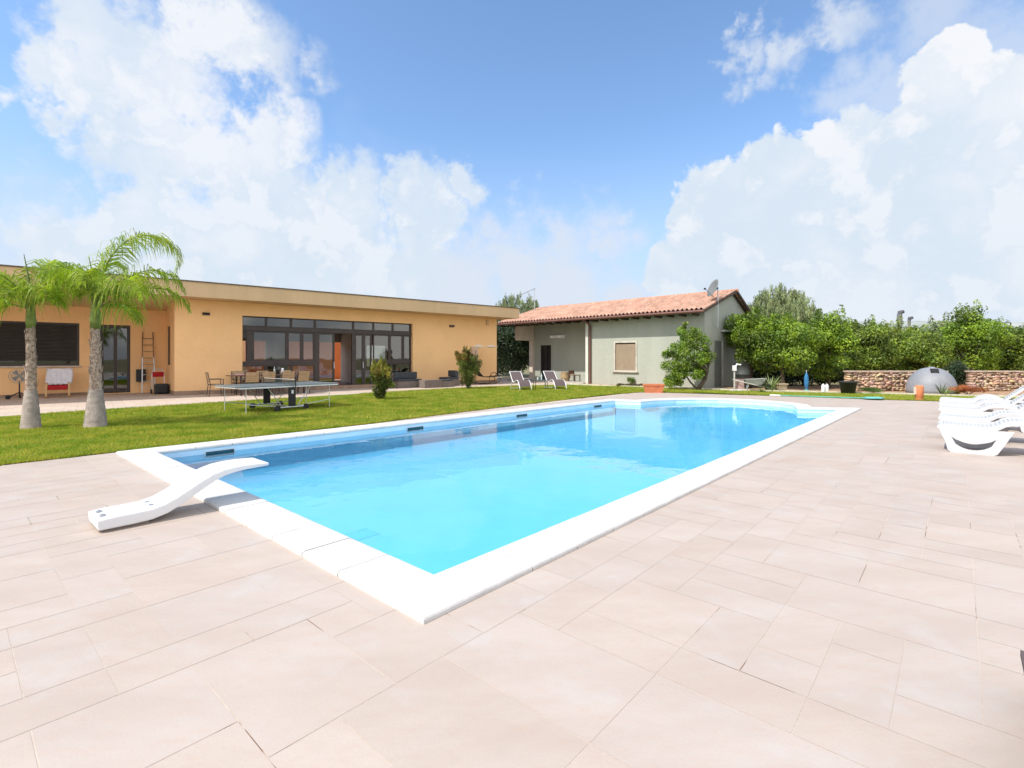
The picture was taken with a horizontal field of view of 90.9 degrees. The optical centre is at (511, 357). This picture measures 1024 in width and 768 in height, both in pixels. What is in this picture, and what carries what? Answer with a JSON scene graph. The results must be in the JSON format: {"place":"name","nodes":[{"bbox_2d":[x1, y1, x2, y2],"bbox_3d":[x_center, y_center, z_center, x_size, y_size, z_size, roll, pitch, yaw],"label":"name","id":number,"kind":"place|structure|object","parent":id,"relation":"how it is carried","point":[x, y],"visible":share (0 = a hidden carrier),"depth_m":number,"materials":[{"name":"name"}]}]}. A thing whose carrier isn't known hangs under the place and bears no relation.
{"place":"outdoors","nodes":[
{"label":"outdoors","id":0,"kind":"place"},
{"bbox_2d":[0,377,569,415],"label":"terrace","id":1,"kind":"structure","parent":0,"point":[11,406],"depth_m":17.80,"materials":[{"name":"tile"}]},
{"bbox_2d":[5,368,24,398],"bbox_3d":[-17.308,0.901,17.710,0.700,1.074,0.615,0,0,-40],"label":"floor fan","id":2,"kind":"object","parent":1,"relation":"on","point":[14,378],"visible":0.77,"depth_m":17.59,"materials":[{"name":"black plastic"}]},
{"bbox_2d":[45,382,70,397],"bbox_3d":[-16.613,0.952,18.432,0.680,0.971,0.800,0,0,-40],"label":"armchair","id":3,"kind":"object","parent":1,"relation":"on","point":[58,387],"visible":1,"depth_m":18.18,"materials":[{"name":"fabric"}]},
{"bbox_2d":[45,368,72,384],"bbox_3d":[-16.692,0.696,18.572,0.763,0.615,0.605,0,0,-40],"label":"towel","id":4,"kind":"object","parent":3,"relation":"on","point":[55,376],"visible":0.95,"depth_m":18.62,"materials":[{"name":"white fabric"}]},
{"bbox_2d":[141,332,155,392],"bbox_3d":[-14.966,0.188,20.716,0.484,2.506,0.458,0,0,-40],"label":"ladder","id":5,"kind":"object","parent":1,"relation":"on","point":[153,361],"visible":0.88,"depth_m":20.70,"materials":[{"name":"metal"}]},
{"bbox_2d":[150,369,164,393],"bbox_3d":[-14.231,0.945,20.260,0.520,0.986,0.256,0,0,-40],"label":"folding trolley","id":6,"kind":"object","parent":1,"relation":"on","point":[158,374],"visible":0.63,"depth_m":20.26,"materials":[{"name":"metal"}]},
{"bbox_2d":[154,383,168,393],"bbox_3d":[-13.908,1.230,19.985,0.480,0.400,0.340,0,0,-40],"label":"sports bag","id":7,"kind":"object","parent":1,"relation":"on","point":[161,388],"visible":1,"depth_m":19.85,"materials":[{"name":"black fabric"}]},
{"bbox_2d":[205,372,223,395],"bbox_3d":[-11.116,0.990,18.816,0.553,0.904,0.574,0,0,-40],"label":"dining chair","id":8,"kind":"object","parent":1,"relation":"on","point":[208,378],"visible":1,"depth_m":18.70,"materials":[{"name":"brown metal"}]},
{"bbox_2d":[231,371,247,394],"bbox_3d":[-10.820,0.990,20.008,0.574,0.904,0.553,0,0,-40],"label":"dining chair","id":9,"kind":"object","parent":1,"relation":"on","point":[236,372],"visible":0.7,"depth_m":20.08,"materials":[{"name":"beige wicker"}]},
{"bbox_2d":[241,372,259,396],"bbox_3d":[-9.763,0.990,18.826,0.574,0.904,0.553,0,0,-40],"label":"dining chair","id":10,"kind":"object","parent":1,"relation":"on","point":[252,376],"visible":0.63,"depth_m":18.67,"materials":[{"name":"beige wicker"}]},
{"bbox_2d":[0,264,519,397],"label":"villa","id":11,"kind":"object","parent":1,"relation":"on","point":[326,336],"visible":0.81,"depth_m":21.27,"materials":[{"name":"paint"}]},
{"bbox_2d":[0,321,81,367],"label":"shutter window","id":12,"kind":"structure","parent":11,"relation":"in","point":[56,348],"depth_m":18.93,"materials":[{"name":"brown metal"}]},
{"bbox_2d":[100,325,129,392],"bbox_3d":[-15.998,0.055,20.313,0.960,2.730,0.090,0,0,-40],"label":"patio door","id":13,"kind":"structure","parent":11,"relation":"in","point":[127,327],"depth_m":20.31,"materials":[{"name":"brown metal"}]},
{"bbox_2d":[136,369,145,381],"bbox_3d":[-15.235,0.730,20.679,0.320,0.500,0.180,0,0,-40],"label":"meter box","id":14,"kind":"object","parent":11,"relation":"attached to","point":[138,375],"visible":0.89,"depth_m":20.60,"materials":[{"name":"black plastic"}]},
{"bbox_2d":[168,326,169,364],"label":"slim window","id":15,"kind":"structure","parent":11,"relation":"in","point":[169,326],"depth_m":20.34,"materials":[{"name":"brown metal"}]},
{"bbox_2d":[242,316,265,326],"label":"transom window","id":16,"kind":"structure","parent":11,"relation":"in","point":[242,316],"depth_m":21.00,"materials":[{"name":"grey glass"}]},
{"bbox_2d":[252,331,286,360],"bbox_3d":[-10.312,-0.485,21.443,1.375,1.284,0.070,0,0,-40],"label":"window","id":17,"kind":"structure","parent":11,"relation":"in","point":[252,331],"depth_m":21.40,"materials":[{"name":"grey metal"}]},
{"bbox_2d":[266,317,290,327],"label":"transom window","id":18,"kind":"structure","parent":11,"relation":"in","point":[266,317],"depth_m":21.61,"materials":[{"name":"brown metal"}]},
{"bbox_2d":[287,332,301,360],"bbox_3d":[-9.546,-0.485,22.086,0.615,1.284,0.070,0,0,-40],"label":"window","id":19,"kind":"structure","parent":11,"relation":"in","point":[300,333],"depth_m":22.09,"materials":[{"name":"grey metal"}]},
{"bbox_2d":[291,318,314,328],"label":"transom window","id":20,"kind":"structure","parent":11,"relation":"in","point":[291,318],"depth_m":22.28,"materials":[{"name":"grey glass"}]},
{"bbox_2d":[291,365,314,381],"bbox_3d":[-9.264,0.874,22.323,1.000,1.102,0.070,0,0,-40],"label":"window","id":21,"kind":"structure","parent":11,"relation":"in","point":[291,365],"depth_m":22.60,"materials":[{"name":"brown metal"}]},
{"bbox_2d":[302,332,314,360],"bbox_3d":[-9.094,-0.485,22.466,0.555,1.284,0.070,0,0,-40],"label":"window","id":22,"kind":"structure","parent":11,"relation":"in","point":[303,333],"depth_m":22.44,"materials":[{"name":"grey metal"}]},
{"bbox_2d":[318,333,334,385],"bbox_3d":[-8.489,0.147,22.974,0.775,2.546,0.070,0,0,-40],"label":"glass door","id":23,"kind":"structure","parent":11,"relation":"in","point":[333,334],"depth_m":23.16,"materials":[{"name":"brown metal"}]},
{"bbox_2d":[315,319,352,329],"bbox_3d":[-8.185,-1.504,23.222,1.764,0.427,0.060,0,0,-40],"label":"transom window","id":24,"kind":"structure","parent":11,"relation":"in","point":[315,319],"depth_m":23.16,"materials":[{"name":"grey glass"}]},
{"bbox_2d":[355,334,363,384],"bbox_3d":[-7.273,0.147,23.956,0.455,2.546,0.130,0,0,-40],"label":"glass door","id":25,"kind":"structure","parent":11,"relation":"in","point":[362,335],"depth_m":24.06,"materials":[{"name":"brown metal"}]},
{"bbox_2d":[364,334,371,384],"bbox_3d":[-6.936,0.147,24.239,0.415,2.546,0.130,0,0,-40],"label":"glass door","id":26,"kind":"structure","parent":11,"relation":"in","point":[370,335],"depth_m":24.32,"materials":[{"name":"brown metal"}]},
{"bbox_2d":[373,334,389,360],"bbox_3d":[-6.420,-0.490,24.709,0.870,1.274,0.070,0,0,-40],"label":"window","id":27,"kind":"structure","parent":11,"relation":"in","point":[388,359],"depth_m":24.86,"materials":[{"name":"brown metal"}]},
{"bbox_2d":[373,322,392,331],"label":"transom window","id":28,"kind":"structure","parent":11,"relation":"in","point":[373,322],"depth_m":24.78,"materials":[{"name":"brown metal"}]},
{"bbox_2d":[390,335,402,360],"bbox_3d":[-5.803,-0.490,25.226,0.720,1.274,0.070,0,0,-40],"label":"window","id":29,"kind":"structure","parent":11,"relation":"in","point":[401,359],"depth_m":25.35,"materials":[{"name":"grey glass"}]},
{"bbox_2d":[403,335,410,360],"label":"window","id":30,"kind":"structure","parent":11,"relation":"in","point":[409,336],"depth_m":25.69,"materials":[{"name":"grey glass"}]},
{"bbox_2d":[258,372,275,394],"bbox_3d":[-9.326,0.990,19.192,0.574,0.904,0.553,0,0,-40],"label":"dining chair","id":31,"kind":"object","parent":1,"relation":"on","point":[268,376],"visible":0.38,"depth_m":19.03,"materials":[{"name":"beige wicker"}]},
{"bbox_2d":[226,374,312,395],"bbox_3d":[-9.576,1.060,20.004,3.000,0.760,0.900,0,0,-40],"label":"dining table","id":32,"kind":"object","parent":1,"relation":"on","point":[235,376],"visible":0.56,"depth_m":19.53,"materials":[{"name":"brown wood"}]},
{"bbox_2d":[277,371,295,394],"bbox_3d":[-8.790,0.990,19.643,0.574,0.904,0.553,0,0,-40],"label":"dining chair","id":33,"kind":"object","parent":1,"relation":"on","point":[291,375],"visible":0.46,"depth_m":19.50,"materials":[{"name":"brown metal"}]},
{"bbox_2d":[297,371,309,393],"bbox_3d":[-8.401,0.990,20.061,0.553,0.904,0.574,0,0,40],"label":"dining chair","id":34,"kind":"object","parent":1,"relation":"on","point":[303,376],"visible":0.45,"depth_m":19.91,"materials":[{"name":"brown metal"}]},
{"bbox_2d":[391,372,421,387],"bbox_3d":[-5.091,1.065,24.461,1.300,0.730,0.720,0,0,-40],"label":"wicker sofa","id":35,"kind":"object","parent":1,"relation":"on","point":[404,379],"visible":0.88,"depth_m":24.25,"materials":[{"name":"grey wicker"}]},
{"bbox_2d":[418,379,441,387],"bbox_3d":[-3.964,1.253,24.363,0.950,0.354,0.620,0,0,-40],"label":"wicker table","id":36,"kind":"object","parent":1,"relation":"on","point":[431,383],"visible":1,"depth_m":24.09,"materials":[{"name":"grey wicker"}]},
{"bbox_2d":[437,379,453,386],"bbox_3d":[-3.332,1.258,24.932,0.680,0.345,0.600,0,0,-40],"label":"wicker stool","id":37,"kind":"object","parent":1,"relation":"on","point":[447,382],"visible":0.76,"depth_m":24.75,"materials":[{"name":"grey wicker"}]},
{"bbox_2d":[439,370,459,385],"bbox_3d":[-3.253,1.045,26.004,0.820,0.770,0.780,0,0,-40],"label":"wicker armchair","id":38,"kind":"object","parent":1,"relation":"on","point":[454,375],"visible":0.74,"depth_m":25.89,"materials":[{"name":"grey wicker"}]},
{"bbox_2d":[471,345,502,383],"bbox_3d":[-1.420,0.376,27.410,1.728,2.124,0.840,0,0,-28],"label":"rocking lounger","id":39,"kind":"object","parent":1,"relation":"on","point":[474,350],"visible":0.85,"depth_m":27.20,"materials":[{"name":"beige fabric"}]},
{"bbox_2d":[497,320,529,375],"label":"evergreen tree","id":40,"kind":"object","parent":1,"relation":"on","point":[517,354],"visible":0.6,"depth_m":35.28,"materials":[{"name":"green plant"}]},
{"bbox_2d":[0,385,1017,464],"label":"lawn","id":41,"kind":"structure","parent":0,"point":[346,395],"depth_m":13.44,"materials":[{"name":"green plant"}]},
{"bbox_2d":[0,255,82,428],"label":"palm tree","id":42,"kind":"object","parent":41,"relation":"on","point":[30,295],"visible":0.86,"depth_m":10.12,"materials":[{"name":"green plant"}]},
{"bbox_2d":[34,228,191,427],"bbox_3d":[-8.272,-0.595,10.413,2.677,4.150,2.151,0,0,0],"label":"palm tree","id":43,"kind":"object","parent":41,"relation":"on","point":[98,290],"visible":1,"depth_m":10.34,"materials":[{"name":"green plant"}]},
{"bbox_2d":[214,377,337,411],"bbox_3d":[-6.500,0.998,14.050,1.802,0.880,2.740,0,0,38],"label":"table tennis","id":44,"kind":"object","parent":41,"relation":"on","point":[291,386],"visible":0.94,"depth_m":13.82,"materials":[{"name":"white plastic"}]},
{"bbox_2d":[369,355,395,398],"bbox_3d":[-4.449,0.730,17.228,0.900,1.615,0.781,0,0,-28],"label":"shrub","id":45,"kind":"object","parent":41,"relation":"on","point":[380,371],"visible":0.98,"depth_m":17.10,"materials":[{"name":"green plant"}]},
{"bbox_2d":[454,345,482,387],"bbox_3d":[-1.954,0.493,23.106,1.299,2.151,1.182,0,0,33],"label":"shrub","id":46,"kind":"object","parent":41,"relation":"on","point":[464,358],"visible":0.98,"depth_m":22.96,"materials":[{"name":"green plant"}]},
{"bbox_2d":[509,371,531,389],"bbox_3d":[0.375,1.031,22.659,0.580,0.798,1.514,0,0,-18],"label":"garden recliner","id":47,"kind":"object","parent":41,"relation":"on","point":[516,376],"visible":0.98,"depth_m":22.95,"materials":[{"name":"grey fabric"}]},
{"bbox_2d":[543,371,566,389],"bbox_3d":[1.965,1.031,23.202,0.580,0.798,1.513,0,0,-18],"label":"garden recliner","id":48,"kind":"object","parent":41,"relation":"on","point":[550,376],"visible":0.97,"depth_m":23.48,"materials":[{"name":"white plastic"}]},
{"bbox_2d":[660,322,716,389],"bbox_3d":[7.907,-0.059,22.618,2.547,3.153,1.590,0,0,0],"label":"citrus tree","id":49,"kind":"object","parent":41,"relation":"on","point":[699,370],"visible":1,"depth_m":22.42,"materials":[{"name":"green plant"}]},
{"bbox_2d":[838,381,858,393],"bbox_3d":[13.533,1.195,20.284,0.700,0.490,0.700,0,0,0],"label":"plant pot","id":50,"kind":"object","parent":41,"relation":"on","point":[847,387],"visible":0.98,"depth_m":20.07,"materials":[{"name":"plastic"}]},
{"bbox_2d":[914,385,923,399],"bbox_3d":[13.873,1.195,17.157,0.277,0.510,0.277,0,0,45],"label":"terracotta pot","id":51,"kind":"object","parent":41,"relation":"on","point":[919,392],"visible":0.91,"depth_m":17.07,"materials":[{"name":"orange ceramic"}]},
{"bbox_2d":[0,392,1023,767],"bbox_3d":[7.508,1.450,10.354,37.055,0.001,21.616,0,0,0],"label":"deck tiles","id":52,"kind":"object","parent":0,"point":[284,687],"visible":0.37,"depth_m":2.63,"materials":[{"name":"beige tile"}]},
{"bbox_2d":[88,458,268,532],"bbox_3d":[-3.097,1.258,4.781,0.410,0.385,1.378,0,0,42],"label":"diving board","id":53,"kind":"object","parent":52,"relation":"on","point":[173,496],"visible":1,"depth_m":4.58,"materials":[{"name":"white plastic"}]},
{"bbox_2d":[162,400,833,573],"bbox_3d":[2.273,1.812,11.248,6.513,0.715,15.661,0,0,42],"label":"pool basin","id":54,"kind":"object","parent":52,"relation":"in","point":[435,498],"visible":0.76,"depth_m":9.19,"materials":[{"name":"blue liquid"}]},
{"bbox_2d":[642,384,664,392],"bbox_3d":[5.860,1.272,20.840,0.820,0.355,0.390,0,0,-2],"label":"planter","id":55,"kind":"object","parent":52,"relation":"on","point":[653,388],"visible":1,"depth_m":20.68,"materials":[{"name":"ceramic"}]},
{"bbox_2d":[770,394,883,398],"bbox_3d":[11.186,1.393,18.027,3.487,0.076,0.487,0,0,29],"label":"pool net","id":56,"kind":"object","parent":52,"relation":"on","point":[832,396],"visible":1,"depth_m":17.89,"materials":[{"name":"white plastic"}]},
{"bbox_2d":[937,417,1023,455],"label":"sun lounger","id":57,"kind":"object","parent":52,"relation":"on","point":[992,439],"visible":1,"depth_m":7.61,"materials":[{"name":"white plastic"}]},
{"bbox_2d":[938,402,1023,432],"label":"sun lounger","id":58,"kind":"object","parent":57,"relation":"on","point":[985,409],"visible":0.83,"depth_m":10.19,"materials":[{"name":"white plastic"}]},
{"bbox_2d":[939,393,1023,409],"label":"sun lounger","id":59,"kind":"object","parent":58,"relation":"on","point":[1014,402],"visible":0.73,"depth_m":11.22,"materials":[{"name":"white plastic"}]},
{"bbox_2d":[939,385,1023,409],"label":"sun lounger","id":60,"kind":"object","parent":59,"relation":"on","point":[1005,398],"visible":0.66,"depth_m":12.31,"materials":[{"name":"white plastic"}]},
{"bbox_2d":[938,410,1023,422],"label":"sun lounger","id":61,"kind":"object","parent":52,"relation":"on","point":[994,416],"visible":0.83,"depth_m":8.72,"materials":[{"name":"white plastic"}]},
{"bbox_2d":[0,0,1023,321],"label":"sky","id":62,"kind":"structure","parent":0,"point":[866,157],"materials":[{"name":"blue"}]},
{"bbox_2d":[367,359,985,400],"bbox_3d":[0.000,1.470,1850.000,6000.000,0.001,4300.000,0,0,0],"label":"ground","id":63,"kind":"structure","parent":0,"point":[525,373],"depth_m":33.07,"materials":[{"name":"soil"}]},
{"bbox_2d":[495,292,552,370],"bbox_3d":[0.523,-1.881,40.004,5.720,6.736,5.805,0,0,0],"label":"olive tree","id":64,"kind":"object","parent":63,"relation":"on","point":[519,303],"visible":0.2,"depth_m":39.22,"materials":[{"name":"green plant"}]},
{"bbox_2d":[747,282,822,379],"bbox_3d":[16.441,-1.586,30.982,4.624,6.143,4.664,0,0,0],"label":"olive tree","id":65,"kind":"object","parent":63,"relation":"on","point":[793,302],"visible":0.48,"depth_m":29.90,"materials":[{"name":"green plant"}]},
{"bbox_2d":[864,316,918,370],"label":"orchard tree","id":66,"kind":"object","parent":63,"relation":"on","point":[897,331],"visible":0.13,"depth_m":27.10,"materials":[{"name":"green plant"}]},
{"bbox_2d":[897,310,904,328],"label":"vent post","id":67,"kind":"object","parent":63,"relation":"on","point":[900,313],"visible":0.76,"depth_m":59.80,"materials":[{"name":"grey metal"}]},
{"bbox_2d":[920,312,969,368],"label":"orchard tree","id":68,"kind":"object","parent":63,"relation":"on","point":[935,327],"visible":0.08,"depth_m":28.26,"materials":[{"name":"green plant"}]},
{"bbox_2d":[943,319,976,372],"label":"orchard tree","id":69,"kind":"object","parent":63,"relation":"on","point":[958,358],"visible":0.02,"depth_m":33.48,"materials":[{"name":"green plant"}]},
{"bbox_2d":[549,403,828,422],"bbox_3d":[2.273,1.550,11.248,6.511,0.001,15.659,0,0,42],"label":"steps","id":70,"kind":"structure","parent":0,"point":[726,408],"depth_m":15.04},
{"bbox_2d":[367,321,1023,358],"bbox_3d":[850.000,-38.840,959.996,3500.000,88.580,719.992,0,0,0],"label":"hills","id":71,"kind":"structure","parent":0,"point":[379,351],"depth_m":861.36,"materials":[{"name":"green plant"}]},
{"bbox_2d":[575,383,1023,395],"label":"garden bed","id":72,"kind":"object","parent":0,"point":[811,387],"visible":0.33,"depth_m":22.80,"materials":[{"name":"soil"}]},
{"bbox_2d":[497,289,751,387],"bbox_3d":[6.051,-1.018,29.507,13.598,4.936,6.354,0,0,45],"label":"farmhouse","id":73,"kind":"object","parent":72,"relation":"on","point":[613,342],"visible":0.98,"depth_m":26.62,"materials":[{"name":"beige paint"}]},
{"bbox_2d":[541,345,550,378],"bbox_3d":[2.221,0.310,32.315,0.900,2.220,0.080,0,0,45],"label":"porch door","id":74,"kind":"structure","parent":73,"relation":"in","point":[545,349],"depth_m":32.41,"materials":[{"name":"brown metal"}]},
{"bbox_2d":[561,372,570,380],"bbox_3d":[3.201,1.130,30.104,0.600,0.520,0.600,0,0,0],"label":"wicker basket","id":75,"kind":"object","parent":73,"relation":"on","point":[564,375],"visible":0.73,"depth_m":29.86,"materials":[{"name":"beige paint"}]},
{"bbox_2d":[568,370,579,381],"bbox_3d":[3.665,1.070,29.577,0.480,0.640,0.520,0,0,45],"label":"wooden chair","id":76,"kind":"object","parent":73,"relation":"on","point":[571,372],"visible":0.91,"depth_m":29.57,"materials":[{"name":"brown wood"}]},
{"bbox_2d":[612,341,637,372],"bbox_3d":[5.924,-0.045,26.348,1.550,1.630,0.160,0,0,45],"label":"window","id":77,"kind":"structure","parent":73,"relation":"in","point":[625,358],"depth_m":26.37,"materials":[{"name":"beige"}]},
{"bbox_2d":[704,279,717,327],"bbox_3d":[9.454,-2.551,23.823,0.676,2.301,0.713,0,0,33],"label":"satellite dish","id":78,"kind":"object","parent":73,"relation":"attached to","point":[712,288],"visible":1,"depth_m":23.86,"materials":[{"name":"metal"}]},
{"bbox_2d":[714,341,721,386],"bbox_3d":[9.994,0.305,24.547,0.080,2.250,0.900,0,0,45],"label":"side door","id":79,"kind":"structure","parent":73,"relation":"in","point":[717,344],"depth_m":24.57,"materials":[{"name":"grey metal"}]},
{"bbox_2d":[735,379,744,388],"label":"stone slab","id":80,"kind":"structure","parent":72,"relation":"on","point":[739,385],"depth_m":22.29,"materials":[{"name":"beige stone"}]},
{"bbox_2d":[734,363,750,388],"bbox_3d":[10.797,0.845,23.600,0.740,1.190,0.740,0,0,0],"label":"barrel","id":81,"kind":"object","parent":72,"relation":"on","point":[742,371],"visible":0.75,"depth_m":23.30,"materials":[{"name":"metal"}]},
{"bbox_2d":[732,378,770,390],"bbox_3d":[10.388,1.167,21.759,1.555,0.555,0.600,0,0,20],"label":"wheelbarrow","id":82,"kind":"object","parent":72,"relation":"on","point":[757,381],"visible":0.91,"depth_m":21.53,"materials":[{"name":"grey paint"}]},
{"bbox_2d":[723,306,781,387],"bbox_3d":[11.632,-0.495,24.392,2.549,3.958,2.767,0,0,0],"label":"citrus tree","id":83,"kind":"object","parent":72,"relation":"on","point":[739,325],"visible":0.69,"depth_m":23.94,"materials":[{"name":"green plant"}]},
{"bbox_2d":[752,364,779,385],"bbox_3d":[12.678,0.806,26.154,2.377,1.357,2.067,0,0,0],"label":"undergrowth bush","id":84,"kind":"object","parent":72,"relation":"on","point":[755,374],"visible":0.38,"depth_m":25.61,"materials":[{"name":"green plant"}]},
{"bbox_2d":[761,374,784,390],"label":"agave","id":85,"kind":"object","parent":72,"relation":"on","point":[772,383],"visible":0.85,"depth_m":21.46,"materials":[{"name":"green plant"}]},
{"bbox_2d":[760,363,798,385],"bbox_3d":[13.913,0.827,26.289,2.292,1.653,1.924,0,0,0],"label":"undergrowth bush","id":86,"kind":"object","parent":72,"relation":"on","point":[791,379],"visible":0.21,"depth_m":25.81,"materials":[{"name":"green plant"}]},
{"bbox_2d":[775,383,788,389],"bbox_3d":[11.491,1.270,21.528,0.420,0.340,0.420,0,0,-8],"label":"plant pot","id":87,"kind":"object","parent":72,"relation":"on","point":[780,386],"visible":0.68,"depth_m":21.37,"materials":[{"name":"beige stone"}]},
{"bbox_2d":[741,311,827,382],"bbox_3d":[12.557,-0.343,23.329,3.551,3.664,3.391,0,0,40],"label":"citrus tree","id":88,"kind":"object","parent":72,"relation":"on","point":[792,343],"visible":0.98,"depth_m":22.54,"materials":[{"name":"green plant"}]},
{"bbox_2d":[570,383,1016,396],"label":"kerb","id":89,"kind":"structure","parent":72,"relation":"on","point":[796,390],"depth_m":21.00,"materials":[{"name":"stone"}]},
{"bbox_2d":[784,361,819,384],"bbox_3d":[14.951,0.799,26.218,2.057,1.510,2.090,0,0,0],"label":"undergrowth bush","id":90,"kind":"object","parent":72,"relation":"on","point":[800,378],"visible":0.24,"depth_m":25.75,"materials":[{"name":"green plant"}]},
{"bbox_2d":[803,370,809,390],"bbox_3d":[12.555,0.990,21.477,0.240,0.900,0.234,0,0,0],"label":"folded parasol","id":91,"kind":"object","parent":72,"relation":"on","point":[806,380],"visible":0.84,"depth_m":21.42,"materials":[{"name":"fabric"}]},
{"bbox_2d":[803,304,861,387],"bbox_3d":[14.872,-0.520,23.813,2.417,4.020,3.037,0,0,22],"label":"citrus tree","id":92,"kind":"object","parent":72,"relation":"on","point":[841,338],"visible":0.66,"depth_m":23.16,"materials":[{"name":"green plant"}]},
{"bbox_2d":[825,367,855,383],"bbox_3d":[16.035,0.957,24.594,1.507,1.059,1.036,0,0,0],"label":"undergrowth bush","id":93,"kind":"object","parent":72,"relation":"on","point":[835,380],"visible":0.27,"depth_m":24.36,"materials":[{"name":"green plant"}]},
{"bbox_2d":[837,314,903,370],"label":"orchard tree","id":94,"kind":"object","parent":72,"relation":"on","point":[876,358],"visible":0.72,"depth_m":24.70,"materials":[{"name":"green plant"}]},
{"bbox_2d":[856,387,885,391],"bbox_3d":[14.485,1.312,20.319,1.151,0.277,0.964,0,0,-26],"label":"weed mound","id":95,"kind":"object","parent":72,"relation":"on","point":[871,389],"visible":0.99,"depth_m":20.16,"materials":[{"name":"green plant"}]},
{"bbox_2d":[843,370,947,390],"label":"stone wall","id":96,"kind":"structure","parent":72,"relation":"on","point":[890,380],"depth_m":21.64,"materials":[{"name":"beige stone"}]},
{"bbox_2d":[885,324,955,370],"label":"orchard tree","id":97,"kind":"object","parent":72,"relation":"on","point":[925,350],"visible":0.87,"depth_m":24.53,"materials":[{"name":"green plant"}]},
{"bbox_2d":[905,367,957,393],"bbox_3d":[17.064,0.920,20.497,1.660,1.100,1.666,0,0,0],"label":"dome tank","id":98,"kind":"object","parent":72,"relation":"on","point":[927,377],"visible":0.91,"depth_m":19.99,"materials":[{"name":"grey plastic"}]},
{"bbox_2d":[943,359,970,384],"bbox_3d":[19.734,0.760,22.422,1.072,1.370,1.496,0,0,33],"label":"bush","id":99,"kind":"object","parent":72,"relation":"on","point":[957,372],"visible":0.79,"depth_m":22.11,"materials":[{"name":"green plant"}]},
{"bbox_2d":[946,384,989,394],"bbox_3d":[17.581,1.234,19.424,1.374,0.431,0.984,0,0,0],"label":"rusty shrub","id":100,"kind":"object","parent":72,"relation":"on","point":[961,388],"visible":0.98,"depth_m":19.32,"materials":[{"name":"orange plant"}]},
{"bbox_2d":[937,299,1016,372],"bbox_3d":[23.309,-0.739,25.367,2.832,4.454,2.908,0,0,-39],"label":"orchard tree","id":101,"kind":"object","parent":72,"relation":"on","point":[962,334],"visible":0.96,"depth_m":24.88,"materials":[{"name":"green plant"}]},
{"bbox_2d":[964,371,1023,390],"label":"stone wall","id":102,"kind":"structure","parent":72,"relation":"on","point":[1002,380],"depth_m":21.64,"materials":[{"name":"beige stone"}]},
{"bbox_2d":[965,320,1023,370],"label":"orchard tree","id":103,"kind":"object","parent":72,"relation":"on","point":[1012,348],"visible":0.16,"depth_m":26.08,"materials":[{"name":"green plant"}]},
{"bbox_2d":[992,325,1023,370],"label":"orchard tree","id":104,"kind":"object","parent":72,"relation":"on","point":[1019,338],"visible":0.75,"depth_m":25.42,"materials":[{"name":"green plant"}]},
{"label":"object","id":105,"kind":"structure","parent":0,"visible":0},
{"bbox_2d":[116,398,860,624],"bbox_3d":[2.268,1.441,11.251,7.325,0.060,16.466,0,0,42],"label":"pool coping","id":106,"kind":"object","parent":105,"relation":"on","point":[423,597],"visible":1,"depth_m":4.19,"materials":[{"name":"white stone"}]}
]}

